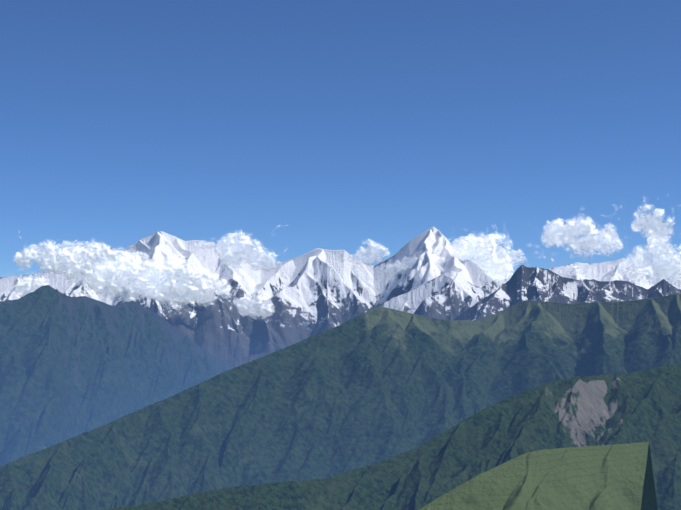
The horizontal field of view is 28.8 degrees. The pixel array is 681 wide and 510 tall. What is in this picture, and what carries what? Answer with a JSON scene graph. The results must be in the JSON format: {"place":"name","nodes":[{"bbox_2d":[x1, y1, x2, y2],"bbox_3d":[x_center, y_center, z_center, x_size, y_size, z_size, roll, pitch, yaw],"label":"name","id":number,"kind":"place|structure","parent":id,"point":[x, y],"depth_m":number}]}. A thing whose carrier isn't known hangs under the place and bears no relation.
{"place":"outdoors","nodes":[
{"label":"outdoors","id":0,"kind":"place"},
{"bbox_2d":[6,274,60,296],"bbox_3d":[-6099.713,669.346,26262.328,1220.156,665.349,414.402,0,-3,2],"label":"cloud","id":1,"kind":"structure","parent":0,"point":[27,285],"depth_m":26144.79},
{"bbox_2d":[13,238,95,273],"bbox_3d":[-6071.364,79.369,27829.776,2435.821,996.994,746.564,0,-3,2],"label":"cloud","id":2,"kind":"structure","parent":0,"point":[44,260],"depth_m":27616.56},
{"bbox_2d":[56,239,94,248],"bbox_3d":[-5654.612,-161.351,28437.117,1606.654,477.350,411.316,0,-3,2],"label":"cloud","id":3,"kind":"structure","parent":0,"point":[66,244],"depth_m":28355.49},
{"bbox_2d":[18,232,147,289],"bbox_3d":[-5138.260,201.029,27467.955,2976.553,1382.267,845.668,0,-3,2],"label":"cloud","id":4,"kind":"structure","parent":0,"point":[79,262],"depth_m":27222.68},
{"bbox_2d":[0,285,234,465],"bbox_3d":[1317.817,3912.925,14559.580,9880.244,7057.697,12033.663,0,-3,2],"label":"forested mountain","id":5,"kind":"structure","parent":0,"point":[71,367],"depth_m":12822.85},
{"bbox_2d":[118,246,147,261],"bbox_3d":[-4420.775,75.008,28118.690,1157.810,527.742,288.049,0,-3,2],"label":"cloud","id":6,"kind":"structure","parent":0,"point":[141,254],"depth_m":28075.68},
{"bbox_2d":[53,244,214,314],"bbox_3d":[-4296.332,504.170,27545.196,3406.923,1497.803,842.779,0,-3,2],"label":"cloud","id":7,"kind":"structure","parent":0,"point":[131,270],"depth_m":27298.80},
{"bbox_2d":[118,247,230,318],"bbox_3d":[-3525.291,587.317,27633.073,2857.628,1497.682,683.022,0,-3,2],"label":"cloud","id":8,"kind":"structure","parent":0,"point":[179,284],"depth_m":27452.48},
{"bbox_2d":[186,240,213,250],"bbox_3d":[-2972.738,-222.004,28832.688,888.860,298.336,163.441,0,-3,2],"label":"cloud","id":9,"kind":"structure","parent":0,"point":[203,244],"depth_m":28794.87},
{"bbox_2d":[175,271,239,313],"bbox_3d":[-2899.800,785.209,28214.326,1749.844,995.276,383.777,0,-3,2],"label":"cloud","id":10,"kind":"structure","parent":0,"point":[208,298],"depth_m":28115.27},
{"bbox_2d":[194,225,286,278],"bbox_3d":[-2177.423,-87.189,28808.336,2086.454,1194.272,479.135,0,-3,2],"label":"cloud","id":11,"kind":"structure","parent":0,"point":[235,248],"depth_m":28658.57},
{"bbox_2d":[220,292,285,321],"bbox_3d":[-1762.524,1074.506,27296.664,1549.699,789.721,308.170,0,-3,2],"label":"cloud","id":12,"kind":"structure","parent":0,"point":[255,306],"depth_m":27205.12},
{"bbox_2d":[248,248,283,275],"bbox_3d":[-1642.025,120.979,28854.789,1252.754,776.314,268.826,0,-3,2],"label":"cloud","id":13,"kind":"structure","parent":0,"point":[268,262],"depth_m":28771.10},
{"bbox_2d":[0,294,680,509],"bbox_3d":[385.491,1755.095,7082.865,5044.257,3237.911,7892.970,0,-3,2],"label":"forest mountain","id":14,"kind":"structure","parent":0,"point":[375,385],"depth_m":8525.30},
{"bbox_2d":[0,227,680,359],"bbox_3d":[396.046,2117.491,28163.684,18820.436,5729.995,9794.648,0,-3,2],"label":"snow massif","id":15,"kind":"structure","parent":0,"point":[317,291],"depth_m":29021.31},
{"bbox_2d":[0,0,680,277],"label":"sky","id":16,"kind":"structure","parent":0,"point":[340,124]},
{"bbox_2d":[343,254,361,264],"bbox_3d":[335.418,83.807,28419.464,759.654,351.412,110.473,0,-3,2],"label":"cloud","id":17,"kind":"structure","parent":0,"point":[356,260],"depth_m":28384.29},
{"bbox_2d":[223,271,491,366],"bbox_3d":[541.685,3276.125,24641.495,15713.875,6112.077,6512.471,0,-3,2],"label":"mountain ridge","id":18,"kind":"structure","parent":0,"point":[410,301],"depth_m":26684.47},
{"bbox_2d":[356,239,396,269],"bbox_3d":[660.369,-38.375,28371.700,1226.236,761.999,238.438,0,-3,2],"label":"cloud","id":19,"kind":"structure","parent":0,"point":[372,251],"depth_m":28292.15},
{"bbox_2d":[365,263,406,276],"bbox_3d":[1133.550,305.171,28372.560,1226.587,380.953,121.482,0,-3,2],"label":"cloud","id":20,"kind":"structure","parent":0,"point":[387,267],"depth_m":28336.96},
{"bbox_2d":[101,364,680,509],"bbox_3d":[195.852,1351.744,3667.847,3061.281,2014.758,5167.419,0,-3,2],"label":"forested hillside","id":21,"kind":"structure","parent":0,"point":[612,409],"depth_m":4904.75},
{"bbox_2d":[387,255,458,270],"bbox_3d":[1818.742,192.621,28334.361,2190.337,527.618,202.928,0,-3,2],"label":"cloud","id":22,"kind":"structure","parent":0,"point":[410,262],"depth_m":28289.74},
{"bbox_2d":[438,229,489,256],"bbox_3d":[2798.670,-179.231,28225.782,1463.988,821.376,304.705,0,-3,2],"label":"cloud","id":23,"kind":"structure","parent":0,"point":[459,241],"depth_m":28166.15},
{"bbox_2d":[434,226,513,280],"bbox_3d":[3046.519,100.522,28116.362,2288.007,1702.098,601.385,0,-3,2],"label":"cloud","id":24,"kind":"structure","parent":0,"point":[493,261],"depth_m":27917.53},
{"bbox_2d":[494,258,529,285],"bbox_3d":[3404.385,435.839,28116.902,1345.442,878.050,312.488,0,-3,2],"label":"cloud","id":25,"kind":"structure","parent":0,"point":[499,282],"depth_m":28013.04},
{"bbox_2d":[509,249,525,265],"bbox_3d":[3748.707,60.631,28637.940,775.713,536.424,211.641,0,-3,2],"label":"cloud","id":26,"kind":"structure","parent":0,"point":[515,255],"depth_m":28563.07},
{"bbox_2d":[419,442,657,509],"bbox_3d":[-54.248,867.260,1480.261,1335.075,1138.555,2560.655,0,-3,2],"label":"grassy hill","id":27,"kind":"structure","parent":0,"point":[611,477],"depth_m":2279.85},
{"bbox_2d":[542,216,566,229],"bbox_3d":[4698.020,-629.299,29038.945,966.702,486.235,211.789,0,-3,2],"label":"cloud","id":28,"kind":"structure","parent":0,"point":[548,221],"depth_m":28996.65},
{"bbox_2d":[453,265,680,320],"bbox_3d":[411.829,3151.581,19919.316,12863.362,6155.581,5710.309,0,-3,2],"label":"mountain ridge","id":29,"kind":"structure","parent":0,"point":[523,283],"depth_m":21259.44},
{"bbox_2d":[559,265,597,276],"bbox_3d":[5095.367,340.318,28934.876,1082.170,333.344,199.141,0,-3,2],"label":"cloud","id":30,"kind":"structure","parent":0,"point":[573,270],"depth_m":28885.85},
{"bbox_2d":[528,206,636,260],"bbox_3d":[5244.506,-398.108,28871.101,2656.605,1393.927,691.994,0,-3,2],"label":"cloud","id":31,"kind":"structure","parent":0,"point":[558,232],"depth_m":28690.60},
{"bbox_2d":[597,226,623,261],"bbox_3d":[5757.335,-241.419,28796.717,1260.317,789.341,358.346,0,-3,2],"label":"cloud","id":32,"kind":"structure","parent":0,"point":[618,246],"depth_m":28688.28},
{"bbox_2d":[612,263,647,282],"bbox_3d":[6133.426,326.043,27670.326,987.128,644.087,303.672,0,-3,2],"label":"cloud","id":33,"kind":"structure","parent":0,"point":[629,275],"depth_m":27607.58},
{"bbox_2d":[613,239,680,286],"bbox_3d":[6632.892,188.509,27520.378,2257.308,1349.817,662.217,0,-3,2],"label":"cloud","id":34,"kind":"structure","parent":0,"point":[657,262],"depth_m":27333.35},
{"bbox_2d":[625,195,680,243],"bbox_3d":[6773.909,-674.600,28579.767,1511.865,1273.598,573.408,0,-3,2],"label":"cloud","id":35,"kind":"structure","parent":0,"point":[654,227],"depth_m":28394.46},
{"bbox_2d":[639,273,680,287],"bbox_3d":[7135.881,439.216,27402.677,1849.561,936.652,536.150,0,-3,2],"label":"cloud","id":36,"kind":"structure","parent":0,"point":[678,283],"depth_m":27321.66},
{"bbox_2d":[645,237,675,248],"bbox_3d":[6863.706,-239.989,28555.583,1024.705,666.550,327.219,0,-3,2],"label":"cloud","id":37,"kind":"structure","parent":0,"point":[649,242],"depth_m":28497.91}
]}

